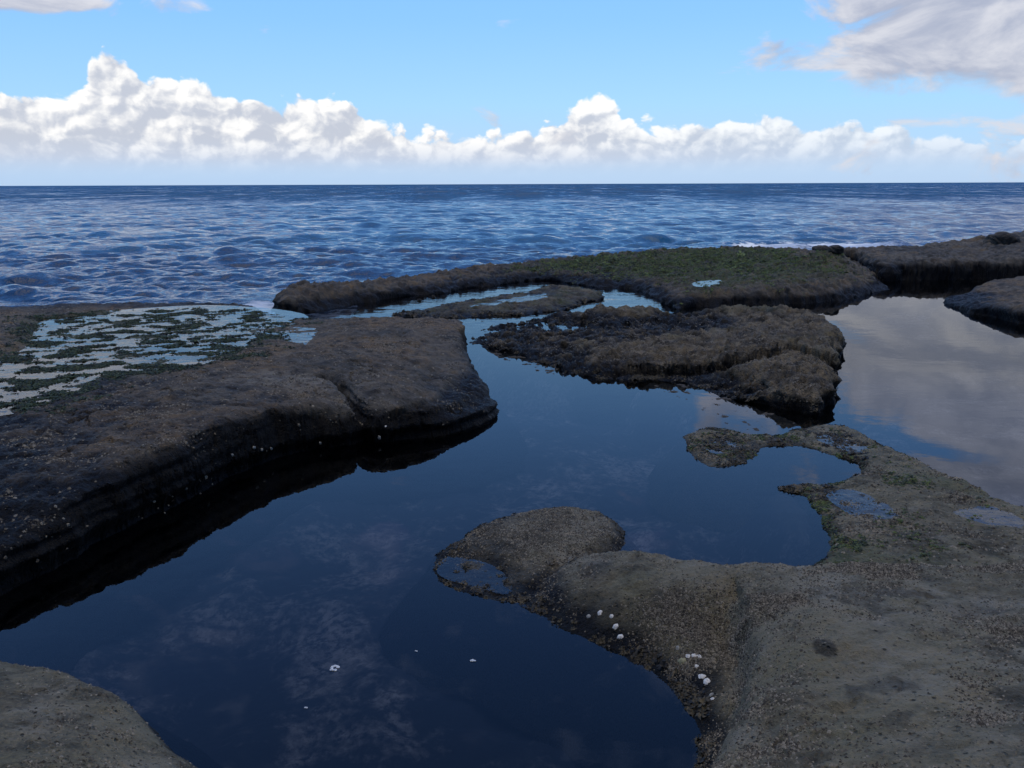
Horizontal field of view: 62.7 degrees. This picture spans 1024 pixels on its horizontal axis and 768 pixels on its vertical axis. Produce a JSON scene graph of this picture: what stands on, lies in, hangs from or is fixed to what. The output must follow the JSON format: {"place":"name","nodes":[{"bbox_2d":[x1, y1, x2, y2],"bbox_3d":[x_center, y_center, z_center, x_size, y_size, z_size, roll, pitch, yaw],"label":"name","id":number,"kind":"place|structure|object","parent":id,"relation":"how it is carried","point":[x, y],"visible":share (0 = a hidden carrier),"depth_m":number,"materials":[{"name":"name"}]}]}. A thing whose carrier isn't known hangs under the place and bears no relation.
{"place":"outdoors","nodes":[
{"label":"outdoors","id":0,"kind":"place"},
{"bbox_2d":[0,279,1023,767],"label":"pool water","id":1,"kind":"structure","parent":0,"point":[228,621],"depth_m":6.15,"materials":[{"name":"blue liquid"}]},
{"bbox_2d":[330,665,339,670],"bbox_3d":[-0.978,1.569,4.641,0.052,0.010,0.061,0,13,0],"label":"foam fleck","id":2,"kind":"object","parent":1,"relation":"on","point":[333,666],"visible":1,"depth_m":4.64},
{"bbox_2d":[0,182,1023,313],"bbox_3d":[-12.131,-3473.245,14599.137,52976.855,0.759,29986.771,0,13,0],"label":"sea","id":3,"kind":"structure","parent":0,"point":[259,247],"depth_m":52.63,"materials":[{"name":"liquid"}]},
{"bbox_2d":[812,245,828,250],"bbox_3d":[12.151,-5.241,33.044,0.695,0.440,0.575,0,13,0],"label":"boulder","id":4,"kind":"object","parent":3,"relation":"in","point":[820,247],"visible":0.41,"depth_m":32.87,"materials":[{"name":"stone"}]},
{"bbox_2d":[0,0,1023,185],"label":"sky","id":5,"kind":"structure","parent":0,"point":[93,92],"materials":[{"name":"blue"}]},
{"bbox_2d":[486,348,793,430],"bbox_3d":[5.000,-0.076,12.938,42.000,0.728,22.800,0,13,0],"label":"pool bed","id":6,"kind":"object","parent":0,"point":[682,385],"visible":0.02,"depth_m":11.04,"materials":[{"name":"brown stone"}]},
{"bbox_2d":[0,662,196,767],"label":"rock","id":7,"kind":"object","parent":6,"relation":"on","point":[14,726],"visible":0.82,"depth_m":3.62,"materials":[{"name":"stone"}]},
{"bbox_2d":[0,661,192,767],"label":"barnacle crust","id":8,"kind":"object","parent":7,"relation":"on","point":[35,765],"visible":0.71,"depth_m":3.58},
{"bbox_2d":[0,302,499,595],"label":"rock","id":9,"kind":"object","parent":6,"relation":"on","point":[113,499],"visible":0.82,"depth_m":8.55,"materials":[{"name":"stone"}]},
{"bbox_2d":[26,305,287,348],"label":"puddle water","id":10,"kind":"structure","parent":9,"relation":"on","point":[165,320],"depth_m":13.88,"materials":[{"name":"liquid"}]},
{"bbox_2d":[0,307,322,415],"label":"green weed","id":11,"kind":"object","parent":9,"relation":"on","point":[28,384],"visible":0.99,"depth_m":11.09,"materials":[{"name":"green plant"}]},
{"bbox_2d":[0,302,484,562],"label":"barnacle crust","id":12,"kind":"object","parent":9,"relation":"attached to","point":[41,522],"visible":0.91,"depth_m":8.78},
{"bbox_2d":[394,284,603,317],"bbox_3d":[0.217,-1.621,18.726,3.259,0.676,6.557,10,17,38],"label":"rock","id":13,"kind":"object","parent":6,"relation":"on","point":[558,295],"visible":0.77,"depth_m":18.18,"materials":[{"name":"stone"}]},
{"bbox_2d":[392,285,604,318],"bbox_3d":[0.226,-1.826,18.698,2.724,0.228,6.084,10,17,37],"label":"brown weed","id":14,"kind":"object","parent":13,"relation":"on","point":[489,313],"visible":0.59,"depth_m":17.12,"materials":[{"name":"brown plant"}]},
{"bbox_2d":[469,293,546,305],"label":"puddle water","id":15,"kind":"structure","parent":13,"relation":"on","point":[525,299],"depth_m":19.03,"materials":[{"name":"liquid"}]},
{"bbox_2d":[432,507,624,601],"bbox_3d":[0.089,1.375,6.276,2.424,0.617,1.745,-11,17,-39],"label":"rock","id":16,"kind":"object","parent":6,"relation":"on","point":[494,558],"visible":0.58,"depth_m":5.92,"materials":[{"name":"stone"}]},
{"bbox_2d":[433,507,625,603],"bbox_3d":[0.136,1.159,6.176,1.700,0.179,1.161,-13,18,-43],"label":"brown weed","id":17,"kind":"object","parent":16,"relation":"on","point":[476,589],"visible":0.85,"depth_m":5.65,"materials":[{"name":"brown plant"}]},
{"bbox_2d":[436,506,624,593],"bbox_3d":[0.138,1.150,6.174,1.087,0.144,1.639,13,19,43],"label":"barnacle crust","id":18,"kind":"object","parent":16,"relation":"on","point":[477,531],"visible":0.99,"depth_m":6.17},
{"bbox_2d":[271,245,888,312],"bbox_3d":[2.937,-2.974,22.895,17.226,1.360,11.726,0,13,0],"label":"rock","id":19,"kind":"object","parent":6,"relation":"on","point":[301,296],"visible":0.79,"depth_m":20.54,"materials":[{"name":"stone"}]},
{"bbox_2d":[488,245,872,303],"bbox_3d":[3.863,-3.243,22.887,11.269,0.863,10.327,0,13,0],"label":"green weed","id":20,"kind":"object","parent":19,"relation":"on","point":[677,262],"visible":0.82,"depth_m":23.99,"materials":[{"name":"green plant"}]},
{"bbox_2d":[692,280,721,286],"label":"puddle water","id":21,"kind":"structure","parent":19,"relation":"on","point":[696,285],"depth_m":19.53,"materials":[{"name":"blue liquid"}]},
{"bbox_2d":[828,245,843,253],"bbox_3d":[8.774,-3.628,22.745,0.438,0.280,0.360,0,13,0],"label":"boulder","id":22,"kind":"object","parent":19,"relation":"on","point":[837,249],"visible":0.97,"depth_m":22.61,"materials":[{"name":"stone"}]},
{"bbox_2d":[469,303,846,414],"bbox_3d":[2.565,-0.465,13.391,7.254,0.884,8.300,0,13,0],"label":"rock","id":23,"kind":"object","parent":6,"relation":"on","point":[788,340],"visible":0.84,"depth_m":12.49,"materials":[{"name":"stone"}]},
{"bbox_2d":[472,309,842,411],"bbox_3d":[2.192,-0.782,13.970,6.215,0.373,7.463,5,14,20],"label":"brown weed","id":24,"kind":"object","parent":23,"relation":"on","point":[658,376],"visible":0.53,"depth_m":11.73,"materials":[{"name":"brown plant"}]},
{"bbox_2d":[480,303,844,412],"bbox_3d":[2.592,-0.680,13.337,6.468,0.449,7.669,0,13,0],"label":"barnacle crust","id":25,"kind":"object","parent":23,"relation":"on","point":[623,359],"visible":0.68,"depth_m":12.66},
{"bbox_2d":[521,551,1023,767],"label":"rock","id":26,"kind":"object","parent":6,"relation":"on","point":[858,648],"visible":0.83,"depth_m":3.90,"materials":[{"name":"stone"}]},
{"bbox_2d":[517,548,715,767],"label":"brown weed","id":27,"kind":"object","parent":26,"relation":"on","point":[651,658],"visible":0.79,"depth_m":4.52,"materials":[{"name":"brown plant"}]},
{"bbox_2d":[677,658,686,664],"bbox_3d":[0.921,1.501,4.557,0.062,0.016,0.048,-3,38,42],"label":"limpet shell","id":28,"kind":"object","parent":26,"relation":"on","point":[681,660],"visible":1,"depth_m":4.55},
{"bbox_2d":[698,674,705,678],"bbox_3d":[0.997,1.535,4.418,0.048,0.013,0.041,-4,26,38],"label":"limpet shell","id":29,"kind":"object","parent":26,"relation":"on","point":[702,676],"visible":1,"depth_m":4.41},
{"bbox_2d":[703,678,709,683],"bbox_3d":[1.014,1.546,4.374,0.045,0.014,0.051,-19,21,12],"label":"limpet shell","id":30,"kind":"object","parent":26,"relation":"on","point":[706,681],"visible":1,"depth_m":4.37},
{"bbox_2d":[529,550,1023,767],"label":"barnacle crust","id":31,"kind":"object","parent":26,"relation":"on","point":[780,602],"visible":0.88,"depth_m":4.43},
{"bbox_2d":[683,424,1023,566],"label":"rock","id":32,"kind":"object","parent":6,"relation":"on","point":[909,549],"visible":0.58,"depth_m":6.67,"materials":[{"name":"stone"}]},
{"bbox_2d":[685,424,931,559],"bbox_3d":[3.466,0.929,7.074,3.922,0.249,4.470,0,13,0],"label":"brown weed","id":33,"kind":"object","parent":32,"relation":"on","point":[821,495],"visible":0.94,"depth_m":8.30,"materials":[{"name":"brown plant"}]},
{"bbox_2d":[688,424,1005,565],"bbox_3d":[3.393,0.846,7.070,3.892,0.358,4.382,0,13,0],"label":"green weed","id":34,"kind":"object","parent":32,"relation":"on","point":[855,546],"visible":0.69,"depth_m":6.81,"materials":[{"name":"green plant"}]},
{"bbox_2d":[686,424,1023,565],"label":"barnacle crust","id":35,"kind":"object","parent":32,"relation":"on","point":[892,519],"visible":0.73,"depth_m":6.59},
{"bbox_2d":[844,230,1023,281],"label":"rock","id":36,"kind":"object","parent":6,"relation":"on","point":[971,258],"visible":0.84,"depth_m":23.21,"materials":[{"name":"stone"}]},
{"bbox_2d":[983,231,1020,244],"bbox_3d":[15.225,-4.417,26.134,1.056,0.658,0.900,0,13,0],"label":"boulder","id":37,"kind":"object","parent":36,"relation":"on","point":[1005,238],"visible":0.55,"depth_m":25.83,"materials":[{"name":"stone"}]},
{"bbox_2d":[943,276,1023,323],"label":"rock","id":38,"kind":"object","parent":6,"relation":"on","point":[1003,299],"visible":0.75,"depth_m":17.61,"materials":[{"name":"stone"}]}
]}

